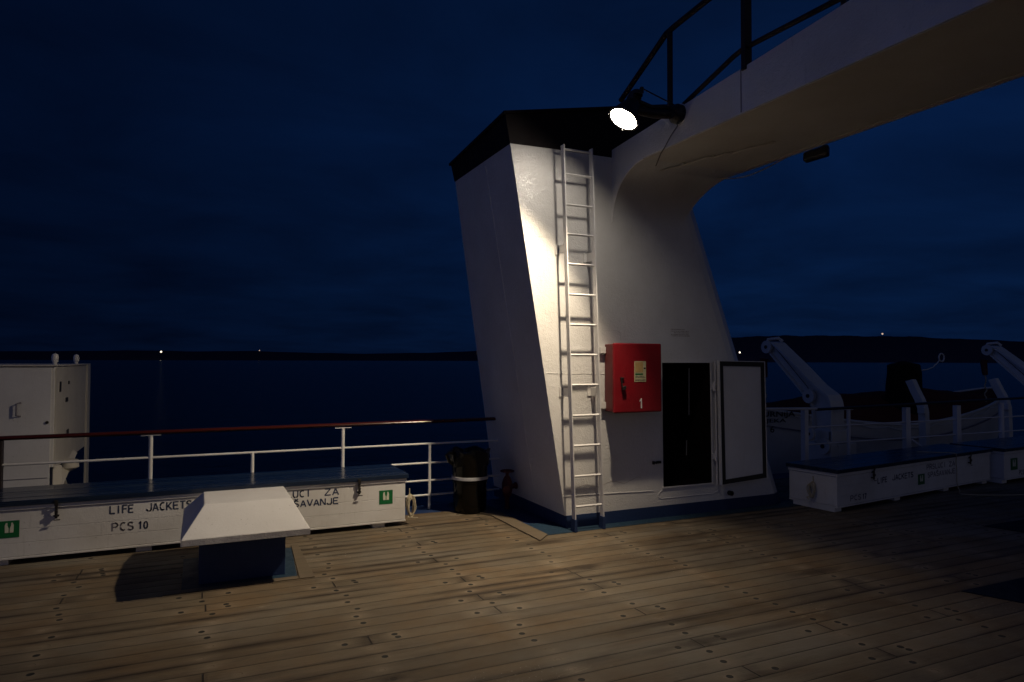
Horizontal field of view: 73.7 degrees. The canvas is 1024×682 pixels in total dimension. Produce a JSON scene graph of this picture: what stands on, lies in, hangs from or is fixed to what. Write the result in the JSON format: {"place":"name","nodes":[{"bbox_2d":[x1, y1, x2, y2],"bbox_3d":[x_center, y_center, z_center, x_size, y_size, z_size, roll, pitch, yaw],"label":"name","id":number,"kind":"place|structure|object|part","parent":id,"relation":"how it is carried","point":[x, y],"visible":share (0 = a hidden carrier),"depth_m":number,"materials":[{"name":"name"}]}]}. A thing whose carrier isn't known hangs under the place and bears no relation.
{"place":"outdoors","nodes":[
{"label":"outdoors","id":0,"kind":"place"},
{"bbox_2d":[0,353,90,487],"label":"outboard locker","id":1,"kind":"object","parent":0,"point":[45,398],"visible":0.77,"depth_m":7.09,"materials":[{"name":"white metal"}]},
{"bbox_2d":[0,350,477,360],"bbox_3d":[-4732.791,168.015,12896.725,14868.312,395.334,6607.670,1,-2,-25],"label":"hill","id":2,"kind":"structure","parent":0,"point":[196,355],"depth_m":11641.11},
{"bbox_2d":[0,360,1023,506],"bbox_3d":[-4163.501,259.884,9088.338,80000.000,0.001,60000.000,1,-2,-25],"label":"sea","id":3,"kind":"structure","parent":0,"point":[133,395],"depth_m":225.03,"materials":[{"name":"blue liquid"}]},
{"bbox_2d":[0,0,1023,353],"label":"sky","id":4,"kind":"structure","parent":0,"point":[176,175],"materials":[{"name":"blue"}]},
{"bbox_2d":[731,335,1023,362],"bbox_3d":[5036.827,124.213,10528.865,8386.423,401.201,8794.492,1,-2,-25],"label":"headland","id":5,"kind":"structure","parent":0,"point":[845,348],"depth_m":8465.67,"materials":[{"name":"black"}]},
{"bbox_2d":[905,379,929,445],"bbox_3d":[7.599,1.535,12.807,0.200,1.626,0.427,1,-2,-25],"label":"cradle arm","id":6,"kind":"object","parent":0,"point":[918,396],"visible":0.81,"depth_m":12.71},
{"bbox_2d":[988,378,1012,437],"bbox_3d":[9.918,1.571,13.868,0.200,1.626,0.427,1,-2,-25],"label":"cradle arm","id":7,"kind":"object","parent":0,"point":[997,387],"visible":0.69,"depth_m":13.77},
{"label":"ship hull","id":8,"kind":"structure","parent":0,"visible":0},
{"bbox_2d":[405,473,801,539],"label":"steel deck","id":9,"kind":"structure","parent":8,"relation":"on","point":[520,514],"depth_m":8.01,"materials":[{"name":"blue paint"}]},
{"bbox_2d":[0,441,3,488],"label":"gate post","id":10,"kind":"object","parent":9,"relation":"on","point":[1,460],"visible":0.58,"depth_m":6.34,"materials":[{"name":"metal"}]},
{"bbox_2d":[0,417,499,508],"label":"side railing","id":11,"kind":"object","parent":9,"relation":"on","point":[152,433],"visible":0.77,"depth_m":7.31,"materials":[{"name":"white metal"}]},
{"bbox_2d":[500,469,517,508],"bbox_3d":[-0.037,1.752,8.055,0.221,0.450,0.211,1,-2,-25],"label":"fire hydrant","id":12,"kind":"object","parent":9,"relation":"on","point":[508,485],"visible":1,"depth_m":8.04,"materials":[{"name":"metal"}]},
{"bbox_2d":[0,477,1023,681],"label":"deck planks","id":13,"kind":"object","parent":9,"relation":"on","point":[869,592],"visible":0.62,"depth_m":4.87,"materials":[{"name":"brown wood"}]},
{"bbox_2d":[0,464,408,565],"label":"life jacket chest","id":14,"kind":"object","parent":13,"relation":"on","point":[140,515],"visible":0.77,"depth_m":6.28,"materials":[{"name":"white paint"}]},
{"bbox_2d":[406,488,417,517],"bbox_3d":[-1.063,1.722,7.236,0.111,0.302,0.131,1,-2,-25],"label":"rope coil","id":15,"kind":"object","parent":14,"relation":"hanging from","point":[409,498],"visible":1,"depth_m":7.24,"materials":[{"name":"beige fabric"}]},
{"bbox_2d":[163,545,314,595],"bbox_3d":[-2.299,1.901,5.739,1.090,0.006,1.040,1,-2,-25],"label":"margin frame","id":16,"kind":"object","parent":13,"relation":"on","point":[304,570],"visible":1,"depth_m":5.41,"materials":[{"name":"brown wood"}]},
{"bbox_2d":[180,486,309,589],"bbox_3d":[-2.283,1.604,5.793,0.931,0.605,1.216,1,-2,-25],"label":"deck vent","id":17,"kind":"object","parent":13,"relation":"on","point":[238,536],"visible":1,"depth_m":5.42,"materials":[{"name":"white metal"}]},
{"bbox_2d":[445,446,490,513],"bbox_3d":[-0.497,1.603,7.918,0.483,0.730,0.463,0,-2,7],"label":"rubbish bin","id":18,"kind":"object","parent":13,"relation":"on","point":[469,475],"visible":1,"depth_m":7.75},
{"bbox_2d":[480,510,547,540],"bbox_3d":[-0.064,1.950,7.413,0.322,0.012,1.732,1,-2,-33],"label":"margin board","id":19,"kind":"object","parent":13,"relation":"on","point":[537,534],"visible":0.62,"depth_m":7.21,"materials":[{"name":"brown wood"}]},
{"bbox_2d":[786,444,992,511],"bbox_3d":[5.150,1.770,9.110,3.740,0.498,0.703,1,-2,-32],"label":"life jacket chest","id":20,"kind":"object","parent":13,"relation":"on","point":[858,479],"visible":1,"depth_m":8.53,"materials":[{"name":"white paint"}]},
{"bbox_2d":[806,476,815,498],"bbox_3d":[3.549,1.737,8.093,0.100,0.261,0.133,0,-2,10],"label":"rope coil","id":21,"kind":"object","parent":20,"relation":"hanging from","point":[811,484],"visible":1,"depth_m":8.11,"materials":[{"name":"black fabric"}]},
{"bbox_2d":[916,451,1023,494],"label":"lashing line","id":22,"kind":"object","parent":20,"relation":"on","point":[956,472],"visible":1,"depth_m":9.25,"materials":[{"name":"fabric"}]},
{"bbox_2d":[950,436,1023,482],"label":"life jacket chest","id":23,"kind":"object","parent":13,"relation":"on","point":[1006,456],"visible":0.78,"depth_m":9.91,"materials":[{"name":"white paint"}]},
{"bbox_2d":[962,577,1023,602],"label":"painted patch","id":24,"kind":"object","parent":13,"relation":"on","point":[1011,590],"visible":1,"depth_m":5.20,"materials":[{"name":"paint"}]},
{"bbox_2d":[985,519,1023,532],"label":"painted patch","id":25,"kind":"object","parent":13,"relation":"on","point":[1017,525],"visible":1,"depth_m":7.26,"materials":[{"name":"paint"}]},
{"bbox_2d":[449,104,779,527],"bbox_3d":[1.352,-0.368,8.519,4.010,4.742,2.026,1,-2,-25],"label":"funnel casing","id":26,"kind":"object","parent":9,"relation":"on","point":[697,443],"visible":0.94,"depth_m":7.54,"materials":[{"name":"white paint"}]},
{"bbox_2d":[555,144,605,531],"bbox_3d":[0.712,-0.033,7.118,0.498,3.961,0.195,1,-2,-25],"label":"wall ladder","id":27,"kind":"object","parent":26,"relation":"attached to","point":[591,391],"depth_m":7.08,"materials":[{"name":"white metal"}]},
{"bbox_2d":[599,343,660,412],"bbox_3d":[1.276,0.393,7.319,0.652,0.732,0.280,1,-2,-25],"label":"fire hose cabinet","id":28,"kind":"object","parent":26,"relation":"attached to","point":[632,377],"visible":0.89,"depth_m":7.23,"materials":[{"name":"red metal"}]},
{"bbox_3d":[1.337,0.391,7.234,0.611,0.732,0.075,1,-2,-25],"label":"cabinet door","id":29,"kind":"part","parent":28,"relation":"part of","materials":[{"name":"red paint"}]},
{"bbox_2d":[662,363,711,486],"bbox_3d":[1.882,0.951,8.040,0.730,1.430,0.546,1,-2,-25],"label":"doorway","id":30,"kind":"structure","parent":26,"relation":"in","point":[679,468],"depth_m":8.30,"materials":[{"name":"black"}]},
{"bbox_2d":[717,361,767,484],"bbox_3d":[2.705,0.947,8.015,0.725,1.434,0.047,1,-2,-25],"label":"door leaf","id":31,"kind":"structure","parent":26,"relation":"in","point":[741,385],"depth_m":8.00,"materials":[{"name":"white paint"}]},
{"bbox_2d":[612,0,1023,227],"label":"gantry beam","id":32,"kind":"structure","parent":26,"relation":"attached to","point":[849,68],"depth_m":5.34,"materials":[{"name":"white metal"}]},
{"bbox_2d":[608,86,686,165],"bbox_3d":[1.400,-2.088,6.500,0.594,0.497,1.130,-1,-2,37],"label":"floodlight","id":33,"kind":"object","parent":32,"relation":"on","point":[626,113],"visible":1,"depth_m":6.28,"materials":[{"name":"black metal"}]},
{"bbox_2d":[619,0,846,105],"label":"gantry railing","id":34,"kind":"object","parent":32,"relation":"on","point":[747,45],"visible":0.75,"depth_m":5.89,"materials":[{"name":"metal"}]},
{"bbox_2d":[803,145,829,162],"bbox_3d":[2.935,-1.831,6.589,0.098,0.160,0.307,1,-2,-25],"label":"floodlight","id":35,"kind":"object","parent":32,"relation":"attached to","point":[811,155],"visible":0.76,"depth_m":6.56,"materials":[{"name":"black metal"}]},
{"bbox_2d":[448,498,798,534],"bbox_3d":[1.402,1.985,8.345,3.950,0.002,1.900,1,-2,-25],"label":"painted waterway","id":36,"kind":"object","parent":9,"relation":"on","point":[550,528],"visible":0.45,"depth_m":7.50,"materials":[{"name":"blue paint"}]},
{"bbox_2d":[760,337,855,459],"bbox_3d":[5.033,1.151,11.840,0.782,2.489,1.547,1,-2,-25],"label":"boat davit","id":37,"kind":"object","parent":9,"relation":"on","point":[813,387],"visible":0.71,"depth_m":11.41,"materials":[{"name":"metal"}]},
{"bbox_2d":[766,387,999,473],"bbox_3d":[7.388,1.907,14.553,9.641,1.782,2.461,1,-2,-25],"label":"lifeboat","id":38,"kind":"object","parent":37,"relation":"hanging from","point":[783,437],"visible":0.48,"depth_m":13.57,"materials":[{"name":"white plastic"}]},
{"bbox_2d":[885,361,922,414],"bbox_3d":[8.175,1.461,14.213,0.918,2.079,0.677,1,-2,-25],"label":"covered winch","id":39,"kind":"object","parent":38,"relation":"attached to","point":[899,374],"visible":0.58,"depth_m":13.96,"materials":[{"name":"fabric"}]},
{"bbox_2d":[922,353,944,370],"bbox_3d":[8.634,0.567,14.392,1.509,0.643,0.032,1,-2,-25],"label":"ring hook","id":40,"kind":"object","parent":39,"relation":"attached to","point":[938,361],"visible":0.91,"depth_m":14.63,"materials":[{"name":"grey metal"}]},
{"bbox_2d":[766,397,1023,460],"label":"side railing","id":41,"kind":"object","parent":9,"relation":"on","point":[957,434],"visible":0.69,"depth_m":11.57,"materials":[{"name":"white metal"}]},
{"bbox_2d":[980,341,1023,401],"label":"boat davit","id":42,"kind":"object","parent":9,"relation":"on","point":[1010,363],"visible":0.98,"depth_m":14.84,"materials":[{"name":"metal"}]}
]}

